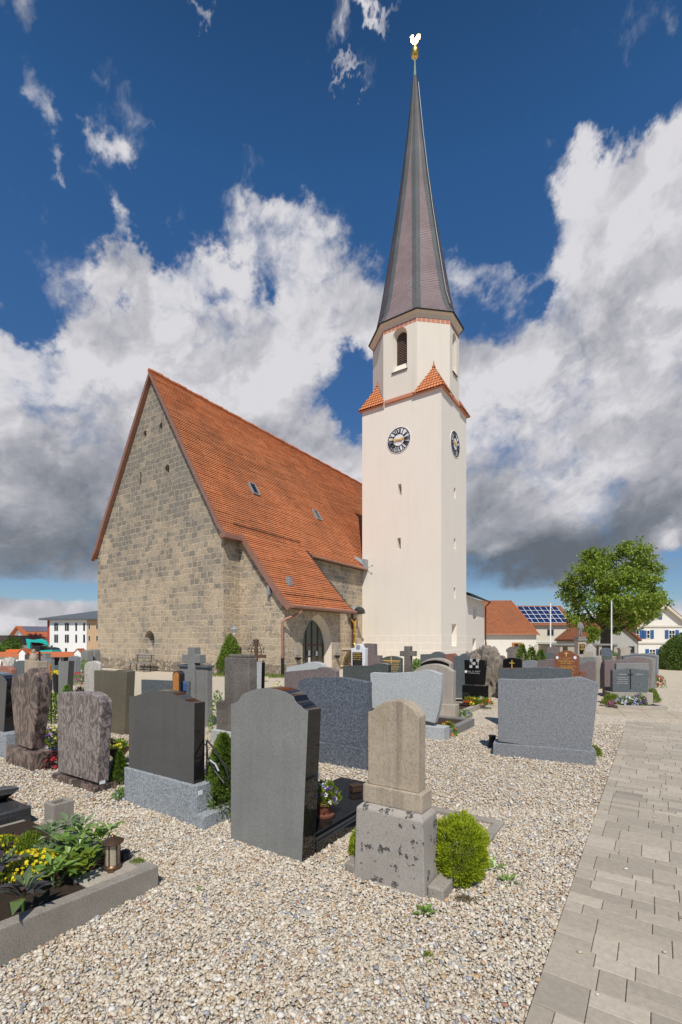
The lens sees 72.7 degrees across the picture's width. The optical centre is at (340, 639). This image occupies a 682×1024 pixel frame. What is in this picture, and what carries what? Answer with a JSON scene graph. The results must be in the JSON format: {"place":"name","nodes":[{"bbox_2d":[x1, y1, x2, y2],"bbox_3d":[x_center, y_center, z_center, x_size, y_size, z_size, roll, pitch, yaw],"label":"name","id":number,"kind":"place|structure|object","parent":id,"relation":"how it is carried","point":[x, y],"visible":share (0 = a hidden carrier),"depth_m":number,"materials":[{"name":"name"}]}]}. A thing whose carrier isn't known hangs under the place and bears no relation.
{"place":"outdoors","nodes":[
{"label":"outdoors","id":0,"kind":"place"},
{"bbox_2d":[0,648,84,662],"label":"churchyard wall","id":1,"kind":"structure","parent":0,"point":[20,655],"depth_m":33.49,"materials":[{"name":"orange paint"}]},
{"bbox_2d":[0,724,625,817],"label":"gravel","id":2,"kind":"structure","parent":0,"point":[601,729],"depth_m":5.62,"materials":[{"name":"beige gravel"}]},
{"bbox_2d":[6,667,51,771],"bbox_3d":[-4.198,1.033,6.235,0.834,1.335,0.236,0,0,34],"label":"headstone","id":3,"kind":"object","parent":2,"relation":"on","point":[30,691],"visible":0.92,"depth_m":6.08,"materials":[{"name":"brown stone"}]},
{"bbox_2d":[172,670,185,691],"bbox_3d":[-2.296,1.071,6.627,0.200,1.259,0.160,0,0,5],"label":"wooden shrine","id":4,"kind":"object","parent":2,"relation":"on","point":[178,679],"visible":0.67,"depth_m":6.58,"materials":[{"name":"orange wood"}]},
{"bbox_2d":[299,677,371,770],"bbox_3d":[-0.098,1.105,6.375,1.154,1.189,0.193,0,0,34],"label":"headstone","id":5,"kind":"object","parent":2,"relation":"on","point":[344,704],"visible":0.67,"depth_m":6.20,"materials":[{"name":"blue stone"}]},
{"bbox_2d":[370,670,448,739],"bbox_3d":[1.183,1.107,8.220,1.443,1.185,0.270,0,0,34],"label":"headstone","id":6,"kind":"object","parent":2,"relation":"on","point":[423,690],"visible":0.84,"depth_m":8.00,"materials":[{"name":"grey stone"}]},
{"bbox_2d":[493,676,598,765],"bbox_3d":[2.904,1.104,6.628,1.362,1.192,0.320,0,0,23],"label":"headstone","id":7,"kind":"object","parent":2,"relation":"on","point":[552,719],"visible":0.96,"depth_m":6.50,"materials":[{"name":"grey stone"}]},
{"bbox_2d":[0,660,681,1023],"bbox_3d":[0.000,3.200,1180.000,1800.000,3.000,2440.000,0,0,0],"label":"ground","id":8,"kind":"structure","parent":0,"point":[671,695],"depth_m":4.90,"materials":[{"name":"beige gravel"}]},
{"bbox_2d":[0,672,15,758],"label":"headstone","id":9,"kind":"object","parent":8,"relation":"on","point":[7,734],"visible":0.48,"depth_m":6.75,"materials":[{"name":"stone"}]},
{"bbox_2d":[0,636,23,650],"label":"tree","id":10,"kind":"object","parent":8,"relation":"on","point":[12,643],"visible":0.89,"depth_m":61.40,"materials":[{"name":"green plant"}]},
{"bbox_2d":[0,635,28,647],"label":"farm shed","id":11,"kind":"structure","parent":8,"relation":"on","point":[3,637],"depth_m":97.77,"materials":[{"name":"beige paint"}]},
{"bbox_2d":[0,797,30,825],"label":"grave border","id":12,"kind":"object","parent":8,"relation":"on","point":[12,810],"visible":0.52,"depth_m":4.17,"materials":[{"name":"grey stone"}]},
{"bbox_2d":[0,786,18,801],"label":"grave bowl","id":13,"kind":"object","parent":12,"relation":"on","point":[6,792],"visible":1,"depth_m":4.40,"materials":[{"name":"black stone"}]},
{"bbox_2d":[9,626,46,640],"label":"gabled house","id":14,"kind":"structure","parent":8,"relation":"on","point":[24,630],"depth_m":118.66,"materials":[{"name":"orange tile"}]},
{"bbox_2d":[24,649,46,672],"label":"headstone","id":15,"kind":"object","parent":8,"relation":"on","point":[32,661],"visible":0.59,"depth_m":13.32,"materials":[{"name":"beige stone"}]},
{"bbox_2d":[26,639,61,651],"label":"excavator","id":16,"kind":"object","parent":8,"relation":"on","point":[43,648],"visible":0.56,"depth_m":51.84,"materials":[{"name":"teal paint"}]},
{"bbox_2d":[43,725,57,747],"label":"pansies","id":17,"kind":"object","parent":8,"relation":"on","point":[50,732],"visible":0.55,"depth_m":7.31,"materials":[{"name":"multicoloured plant"}]},
{"bbox_2d":[44,750,57,769],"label":"red flowers","id":18,"kind":"object","parent":8,"relation":"on","point":[54,757],"visible":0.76,"depth_m":6.03,"materials":[{"name":"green plant"}]},
{"bbox_2d":[47,691,58,723],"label":"shrub","id":19,"kind":"object","parent":8,"relation":"on","point":[54,711],"visible":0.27,"depth_m":9.48,"materials":[{"name":"green plant"}]},
{"bbox_2d":[58,661,73,692],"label":"headstone","id":20,"kind":"object","parent":8,"relation":"on","point":[65,672],"visible":0.47,"depth_m":11.23,"materials":[{"name":"grey stone"}]},
{"bbox_2d":[38,611,97,651],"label":"apartment building","id":21,"kind":"structure","parent":8,"relation":"on","point":[70,633],"depth_m":107.43,"materials":[{"name":"white paint"}]},
{"bbox_2d":[68,656,80,682],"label":"headstone","id":22,"kind":"object","parent":8,"relation":"on","point":[77,663],"visible":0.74,"depth_m":18.27,"materials":[{"name":"grey stone"}]},
{"bbox_2d":[0,819,157,966],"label":"grave border","id":23,"kind":"object","parent":8,"relation":"on","point":[51,912],"visible":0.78,"depth_m":2.80,"materials":[{"name":"stone"}]},
{"bbox_2d":[0,833,25,858],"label":"yellow flowers","id":24,"kind":"object","parent":23,"relation":"on","point":[9,839],"visible":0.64,"depth_m":3.35,"materials":[{"name":"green plant"}]},
{"bbox_2d":[0,846,32,877],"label":"perennial","id":25,"kind":"object","parent":23,"relation":"on","point":[7,857],"visible":1,"depth_m":2.98,"materials":[{"name":"green plant"}]},
{"bbox_2d":[0,865,54,914],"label":"perennial","id":26,"kind":"object","parent":23,"relation":"on","point":[30,883],"visible":1,"depth_m":2.61,"materials":[{"name":"green plant"}]},
{"bbox_2d":[11,830,45,853],"bbox_3d":[-2.291,1.477,3.404,0.244,0.163,0.243,0,0,0],"label":"moss plant","id":27,"kind":"object","parent":23,"relation":"on","point":[33,838],"visible":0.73,"depth_m":3.37,"materials":[{"name":"green plant"}]},
{"bbox_2d":[0,848,59,884],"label":"yellow flowers","id":28,"kind":"object","parent":23,"relation":"on","point":[35,853],"visible":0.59,"depth_m":3.02,"materials":[{"name":"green plant"}]},
{"bbox_2d":[29,840,59,862],"bbox_3d":[-2.133,1.498,3.313,0.229,0.122,0.231,0,0,0],"label":"moss plant","id":29,"kind":"object","parent":23,"relation":"on","point":[44,844],"visible":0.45,"depth_m":3.31,"materials":[{"name":"green plant"}]},
{"bbox_2d":[24,852,82,886],"bbox_3d":[-1.810,1.463,2.942,0.332,0.180,0.290,0,0,-17],"label":"perennial","id":30,"kind":"object","parent":23,"relation":"on","point":[56,863],"visible":0.98,"depth_m":2.94,"materials":[{"name":"green plant"}]},
{"bbox_2d":[33,812,98,853],"bbox_3d":[-2.062,1.453,3.439,0.430,0.260,0.432,0,0,20],"label":"perennial","id":31,"kind":"object","parent":23,"relation":"on","point":[54,825],"visible":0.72,"depth_m":3.46,"materials":[{"name":"green plant"}]},
{"bbox_2d":[58,847,102,879],"bbox_3d":[-1.717,1.458,3.004,0.288,0.190,0.264,0,0,0],"label":"perennial","id":32,"kind":"object","parent":23,"relation":"on","point":[90,852],"visible":0.9,"depth_m":3.01,"materials":[{"name":"green plant"}]},
{"bbox_2d":[47,820,126,865],"bbox_3d":[-1.804,1.445,3.273,0.495,0.278,0.446,0,0,0],"label":"perennial","id":33,"kind":"object","parent":23,"relation":"on","point":[70,839],"visible":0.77,"depth_m":3.28,"materials":[{"name":"green plant"}]},
{"bbox_2d":[73,862,137,887],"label":"stepping slab","id":34,"kind":"structure","parent":23,"relation":"on","point":[94,876],"depth_m":3.05,"materials":[{"name":"beige stone"}]},
{"bbox_2d":[101,834,123,873],"bbox_3d":[-1.554,1.441,3.152,0.144,0.232,0.147,0,0,-17],"label":"grave lantern","id":35,"kind":"object","parent":34,"relation":"on","point":[111,844],"visible":1,"depth_m":3.12,"materials":[{"name":"brown metal"}]},
{"bbox_2d":[52,691,115,793],"bbox_3d":[-3.023,1.147,5.457,1.053,1.105,0.247,0,0,34],"label":"headstone","id":36,"kind":"object","parent":8,"relation":"on","point":[84,718],"visible":0.98,"depth_m":5.28,"materials":[{"name":"brown stone"}]},
{"bbox_2d":[84,661,101,690],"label":"headstone","id":37,"kind":"object","parent":8,"relation":"on","point":[90,667],"visible":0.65,"depth_m":10.45,"materials":[{"name":"stone"}]},
{"bbox_2d":[94,669,134,734],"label":"headstone","id":38,"kind":"object","parent":8,"relation":"on","point":[117,687],"visible":0.78,"depth_m":8.30,"materials":[{"name":"brown stone"}]},
{"bbox_2d":[109,749,127,785],"bbox_3d":[-2.590,1.484,5.408,0.261,0.431,0.266,0,0,0],"label":"dwarf conifer","id":39,"kind":"object","parent":8,"relation":"on","point":[117,766],"visible":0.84,"depth_m":5.37,"materials":[{"name":"green plant"}]},
{"bbox_2d":[130,654,154,671],"bbox_3d":[-10.717,1.246,24.821,1.750,0.911,0.522,0,0,34],"label":"bench","id":40,"kind":"object","parent":8,"relation":"on","point":[151,657],"visible":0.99,"depth_m":24.93,"materials":[{"name":"grey wood"}]},
{"bbox_2d":[141,679,190,695],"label":"headstone","id":41,"kind":"object","parent":8,"relation":"on","point":[149,685],"visible":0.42,"depth_m":6.96,"materials":[{"name":"grey stone"}]},
{"bbox_2d":[124,690,212,825],"bbox_3d":[-1.729,1.099,4.589,1.151,1.202,0.190,0,0,34],"label":"headstone","id":42,"kind":"object","parent":8,"relation":"on","point":[164,772],"visible":0.91,"depth_m":4.46,"materials":[{"name":"stone"}]},
{"bbox_2d":[177,647,214,727],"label":"headstone","id":43,"kind":"object","parent":8,"relation":"on","point":[198,675],"visible":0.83,"depth_m":9.05,"materials":[{"name":"grey stone"}]},
{"bbox_2d":[208,690,222,732],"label":"shrub","id":44,"kind":"object","parent":8,"relation":"on","point":[213,709],"visible":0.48,"depth_m":8.37,"materials":[{"name":"green plant"}]},
{"bbox_2d":[206,739,229,783],"bbox_3d":[-1.145,1.318,4.318,0.273,0.764,0.032,0,0,22],"label":"iron ornament","id":45,"kind":"object","parent":8,"relation":"on","point":[211,762],"visible":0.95,"depth_m":4.33,"materials":[{"name":"black paint"}]},
{"bbox_2d":[215,633,239,673],"bbox_3d":[-5.375,0.681,22.396,1.261,2.037,1.135,0,0,-39],"label":"shrub","id":46,"kind":"object","parent":8,"relation":"on","point":[230,646],"visible":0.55,"depth_m":22.21,"materials":[{"name":"green plant"}]},
{"bbox_2d":[211,654,256,742],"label":"headstone","id":47,"kind":"object","parent":8,"relation":"on","point":[240,675],"visible":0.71,"depth_m":7.43,"materials":[{"name":"grey stone"}]},
{"bbox_2d":[248,639,265,661],"bbox_3d":[-3.352,0.840,18.389,0.994,1.720,0.090,0,0,34],"label":"grave cross","id":48,"kind":"object","parent":8,"relation":"on","point":[256,645],"visible":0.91,"depth_m":18.37,"materials":[{"name":"metal"}]},
{"bbox_2d":[196,764,319,829],"bbox_3d":[-1.304,1.635,5.207,1.372,0.130,1.730,0,0,34],"label":"grave border","id":49,"kind":"object","parent":8,"relation":"on","point":[206,819],"visible":0.17,"depth_m":4.21,"materials":[{"name":"stone"}]},
{"bbox_2d":[204,732,230,820],"bbox_3d":[-1.138,1.288,4.479,0.573,0.823,0.580,0,0,0],"label":"dwarf conifer","id":50,"kind":"object","parent":49,"relation":"on","point":[222,747],"visible":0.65,"depth_m":4.39,"materials":[{"name":"green plant"}]},
{"bbox_2d":[257,662,264,688],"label":"headstone","id":51,"kind":"object","parent":8,"relation":"on","point":[260,674],"visible":0.37,"depth_m":9.57,"materials":[{"name":"grey stone"}]},
{"bbox_2d":[90,34,490,675],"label":"parish church","id":52,"kind":"structure","parent":8,"relation":"on","point":[218,524],"depth_m":30.04,"materials":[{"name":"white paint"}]},
{"bbox_2d":[303,620,323,663],"bbox_3d":[-1.514,0.322,24.109,0.080,2.755,2.080,0,0,34],"label":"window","id":53,"kind":"structure","parent":52,"relation":"in","point":[313,645],"depth_m":24.14,"materials":[{"name":"black glass"}]},
{"bbox_2d":[348,606,364,647],"bbox_3d":[1.006,-0.685,31.380,0.620,3.170,1.476,0,0,34],"label":"wall crucifix","id":54,"kind":"object","parent":52,"relation":"attached to","point":[359,609],"depth_m":31.45,"materials":[{"name":"gold metal"}]},
{"bbox_2d":[391,332,407,373],"bbox_3d":[4.185,-19.794,31.933,1.200,2.949,0.840,0,0,34],"label":"belfry window","id":55,"kind":"structure","parent":52,"relation":"in","point":[402,341],"depth_m":32.17,"materials":[{"name":"black paint"}]},
{"bbox_2d":[0,808,596,1023],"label":"gravel","id":56,"kind":"structure","parent":8,"relation":"on","point":[213,954],"depth_m":2.59,"materials":[{"name":"beige gravel"}]},
{"bbox_2d":[44,797,73,826],"bbox_3d":[-2.496,1.564,4.103,0.163,0.271,0.175,0,0,34],"label":"concrete planter","id":57,"kind":"object","parent":56,"relation":"on","point":[54,809],"visible":0.52,"depth_m":4.06,"materials":[{"name":"concrete"}]},
{"bbox_2d":[231,686,320,861],"bbox_3d":[-0.544,1.042,3.764,0.829,1.316,0.165,0,0,34],"label":"headstone","id":58,"kind":"object","parent":56,"relation":"on","point":[275,737],"visible":0.94,"depth_m":3.65,"materials":[{"name":"grey stone"}]},
{"bbox_2d":[347,827,355,856],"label":"globe shrub","id":59,"kind":"object","parent":56,"relation":"on","point":[351,846],"visible":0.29,"depth_m":3.62,"materials":[{"name":"green plant"}]},
{"bbox_2d":[354,699,438,898],"bbox_3d":[0.389,1.059,3.254,0.539,1.282,0.265,0,0,34],"label":"headstone","id":60,"kind":"object","parent":56,"relation":"on","point":[396,833],"visible":0.92,"depth_m":3.16,"materials":[{"name":"stone"}]},
{"bbox_2d":[411,903,435,915],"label":"weed","id":61,"kind":"object","parent":56,"relation":"on","point":[424,909],"visible":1,"depth_m":2.84,"materials":[{"name":"green plant"}]},
{"bbox_2d":[435,808,490,888],"bbox_3d":[0.832,1.449,3.233,0.422,0.525,0.424,0,0,42],"label":"globe shrub","id":62,"kind":"object","parent":56,"relation":"on","point":[470,832],"visible":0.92,"depth_m":3.14,"materials":[{"name":"green plant"}]},
{"bbox_2d":[286,662,326,671],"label":"headstone","id":63,"kind":"object","parent":8,"relation":"on","point":[310,665],"visible":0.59,"depth_m":11.81,"materials":[{"name":"grey stone"}]},
{"bbox_2d":[284,667,338,689],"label":"headstone","id":64,"kind":"object","parent":8,"relation":"on","point":[292,679],"visible":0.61,"depth_m":9.30,"materials":[{"name":"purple stone"}]},
{"bbox_2d":[315,777,365,852],"bbox_3d":[-0.105,1.633,4.514,0.828,0.135,1.550,0,0,34],"label":"grave cover","id":65,"kind":"object","parent":8,"relation":"on","point":[341,823],"visible":0.27,"depth_m":4.08,"materials":[{"name":"black stone"}]},
{"bbox_2d":[316,797,334,818],"bbox_3d":[-0.154,1.502,4.147,0.210,0.127,0.207,0,0,0],"label":"flower pot","id":66,"kind":"object","parent":65,"relation":"on","point":[326,812],"visible":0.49,"depth_m":4.08,"materials":[{"name":"ceramic"}]},
{"bbox_2d":[317,778,341,806],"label":"pansies","id":67,"kind":"object","parent":66,"relation":"in","point":[328,787],"visible":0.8,"depth_m":4.08,"materials":[{"name":"multicoloured plant"}]},
{"bbox_2d":[351,644,367,665],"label":"headstone","id":68,"kind":"object","parent":8,"relation":"on","point":[359,654],"visible":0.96,"depth_m":17.01,"materials":[{"name":"white stone"}]},
{"bbox_2d":[343,663,390,710],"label":"headstone","id":69,"kind":"object","parent":8,"relation":"on","point":[362,672],"visible":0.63,"depth_m":10.09,"materials":[{"name":"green stone"}]},
{"bbox_2d":[363,643,382,664],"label":"headstone","id":70,"kind":"object","parent":8,"relation":"on","point":[374,658],"visible":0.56,"depth_m":17.56,"materials":[{"name":"purple stone"}]},
{"bbox_2d":[382,656,402,672],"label":"headstone","id":71,"kind":"object","parent":8,"relation":"on","point":[396,662],"visible":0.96,"depth_m":14.35,"materials":[{"name":"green stone"}]},
{"bbox_2d":[400,646,416,671],"bbox_3d":[2.212,0.954,15.222,0.529,1.492,0.200,0,0,34],"label":"stone cross","id":72,"kind":"object","parent":8,"relation":"on","point":[407,653],"visible":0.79,"depth_m":15.13,"materials":[{"name":"grey stone"}]},
{"bbox_2d":[345,806,504,900],"bbox_3d":[0.758,1.650,3.786,0.745,0.100,1.520,0,0,34],"label":"grave border","id":73,"kind":"object","parent":8,"relation":"on","point":[441,886],"visible":0.45,"depth_m":3.32,"materials":[{"name":"stone"}]},
{"bbox_2d":[420,651,444,666],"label":"headstone","id":74,"kind":"object","parent":8,"relation":"on","point":[424,657],"visible":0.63,"depth_m":15.97,"materials":[{"name":"grey stone"}]},
{"bbox_2d":[414,664,458,716],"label":"headstone","id":75,"kind":"object","parent":8,"relation":"on","point":[449,706],"visible":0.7,"depth_m":10.15,"materials":[{"name":"beige stone"}]},
{"bbox_2d":[421,658,452,668],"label":"headstone","id":76,"kind":"object","parent":8,"relation":"on","point":[446,662],"visible":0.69,"depth_m":12.32,"materials":[{"name":"beige stone"}]},
{"bbox_2d":[425,715,473,738],"bbox_3d":[1.638,1.620,8.903,1.443,0.160,1.350,0,0,34],"label":"grave border","id":77,"kind":"object","parent":8,"relation":"on","point":[462,724],"visible":0.3,"depth_m":8.80,"materials":[{"name":"grey stone"}]},
{"bbox_2d":[453,653,469,697],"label":"headstone","id":78,"kind":"object","parent":8,"relation":"on","point":[458,664],"visible":0.63,"depth_m":13.50,"materials":[{"name":"grey stone"}]},
{"bbox_2d":[462,659,487,698],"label":"headstone","id":79,"kind":"object","parent":8,"relation":"on","point":[475,679],"visible":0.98,"depth_m":12.13,"materials":[{"name":"black stone"}]},
{"bbox_2d":[475,645,502,697],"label":"natural headstone","id":80,"kind":"object","parent":8,"relation":"on","point":[491,655],"visible":0.65,"depth_m":13.62,"materials":[{"name":"grey stone"}]},
{"bbox_2d":[479,600,539,657],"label":"hipped house","id":81,"kind":"structure","parent":8,"relation":"on","point":[508,624],"depth_m":56.56,"materials":[{"name":"white paint"}]},
{"bbox_2d":[503,658,522,667],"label":"headstone","id":82,"kind":"object","parent":8,"relation":"on","point":[512,662],"visible":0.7,"depth_m":12.86,"materials":[{"name":"black stone"}]},
{"bbox_2d":[499,667,571,678],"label":"headstone","id":83,"kind":"object","parent":8,"relation":"on","point":[533,673],"visible":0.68,"depth_m":8.83,"materials":[{"name":"grey stone"}]},
{"bbox_2d":[554,650,584,677],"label":"headstone","id":84,"kind":"object","parent":8,"relation":"on","point":[567,659],"visible":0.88,"depth_m":11.41,"materials":[{"name":"brown stone"}]},
{"bbox_2d":[573,622,586,656],"bbox_3d":[17.035,0.212,33.000,0.677,2.976,0.720,0,0,0],"label":"war memorial","id":85,"kind":"object","parent":8,"relation":"on","point":[579,645],"visible":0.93,"depth_m":32.72,"materials":[{"name":"beige stone"}]},
{"bbox_2d":[579,661,594,680],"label":"headstone","id":86,"kind":"object","parent":8,"relation":"on","point":[588,667],"visible":0.47,"depth_m":12.27,"materials":[{"name":"purple stone"}]},
{"bbox_2d":[583,644,595,656],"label":"headstone","id":87,"kind":"object","parent":8,"relation":"on","point":[589,650],"visible":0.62,"depth_m":20.30,"materials":[{"name":"stone"}]},
{"bbox_2d":[586,625,603,643],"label":"tree","id":88,"kind":"object","parent":8,"relation":"on","point":[595,631],"visible":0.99,"depth_m":43.86,"materials":[{"name":"green plant"}]},
{"bbox_2d":[590,656,601,688],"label":"headstone","id":89,"kind":"object","parent":8,"relation":"on","point":[599,669],"visible":0.43,"depth_m":14.16,"materials":[{"name":"beige stone"}]},
{"bbox_2d":[550,535,674,648],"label":"maple tree","id":90,"kind":"object","parent":8,"relation":"on","point":[644,599],"visible":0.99,"depth_m":48.76,"materials":[{"name":"green plant"}]},
{"bbox_2d":[602,657,652,695],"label":"headstone","id":91,"kind":"object","parent":8,"relation":"on","point":[607,666],"visible":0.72,"depth_m":13.87,"materials":[{"name":"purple stone"}]},
{"bbox_2d":[605,668,652,702],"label":"headstone","id":92,"kind":"object","parent":8,"relation":"on","point":[629,681],"visible":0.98,"depth_m":11.93,"materials":[{"name":"grey stone"}]},
{"bbox_2d":[614,663,648,690],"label":"headstone","id":93,"kind":"object","parent":8,"relation":"on","point":[644,666],"visible":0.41,"depth_m":13.13,"materials":[{"name":"grey stone"}]},
{"bbox_2d":[607,702,667,709],"bbox_3d":[7.375,1.655,11.567,1.121,0.090,0.650,0,0,9],"label":"grave border","id":94,"kind":"object","parent":8,"relation":"on","point":[651,706],"visible":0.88,"depth_m":11.29,"materials":[{"name":"beige stone"}]},
{"bbox_2d":[613,695,642,705],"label":"petunias","id":95,"kind":"object","parent":94,"relation":"on","point":[630,699],"visible":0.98,"depth_m":11.54,"materials":[{"name":"purple plant"}]},
{"bbox_2d":[624,656,655,690],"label":"headstone","id":96,"kind":"object","parent":8,"relation":"on","point":[653,682],"visible":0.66,"depth_m":15.47,"materials":[{"name":"grey stone"}]},
{"bbox_2d":[613,604,681,653],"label":"shuttered house","id":97,"kind":"structure","parent":8,"relation":"on","point":[655,634],"depth_m":66.00,"materials":[{"name":"white paint"}]},
{"bbox_2d":[656,632,681,670],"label":"hedge bush","id":98,"kind":"object","parent":8,"relation":"on","point":[670,651],"visible":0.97,"depth_m":26.30,"materials":[{"name":"green plant"}]},
{"bbox_2d":[0,0,681,634],"label":"sky","id":99,"kind":"structure","parent":0,"point":[203,195],"materials":[{"name":"blue"}]},
{"bbox_2d":[515,643,546,660],"bbox_3d":[6.992,0.908,16.994,1.548,1.585,1.378,0,0,0],"label":"dwarf conifer","id":100,"kind":"object","parent":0,"point":[522,652],"visible":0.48,"depth_m":16.91,"materials":[{"name":"green plant"}]},
{"bbox_2d":[517,606,571,652],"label":"long house","id":101,"kind":"structure","parent":0,"point":[538,617],"depth_m":76.40,"materials":[{"name":"beige paint"}]},
{"bbox_2d":[538,644,617,658],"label":"wall","id":102,"kind":"structure","parent":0,"point":[570,647],"depth_m":35.85,"materials":[{"name":"grey concrete"}]},
{"bbox_2d":[482,702,681,718],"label":"slab path","id":103,"kind":"structure","parent":0,"point":[642,713],"depth_m":10.76,"materials":[{"name":"beige stone"}]},
{"bbox_2d":[554,619,641,653],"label":"house","id":104,"kind":"structure","parent":0,"point":[628,639],"depth_m":60.00,"materials":[{"name":"grey paint"}]},
{"bbox_2d":[524,721,681,1023],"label":"paved path","id":105,"kind":"structure","parent":0,"point":[567,983],"depth_m":2.89,"materials":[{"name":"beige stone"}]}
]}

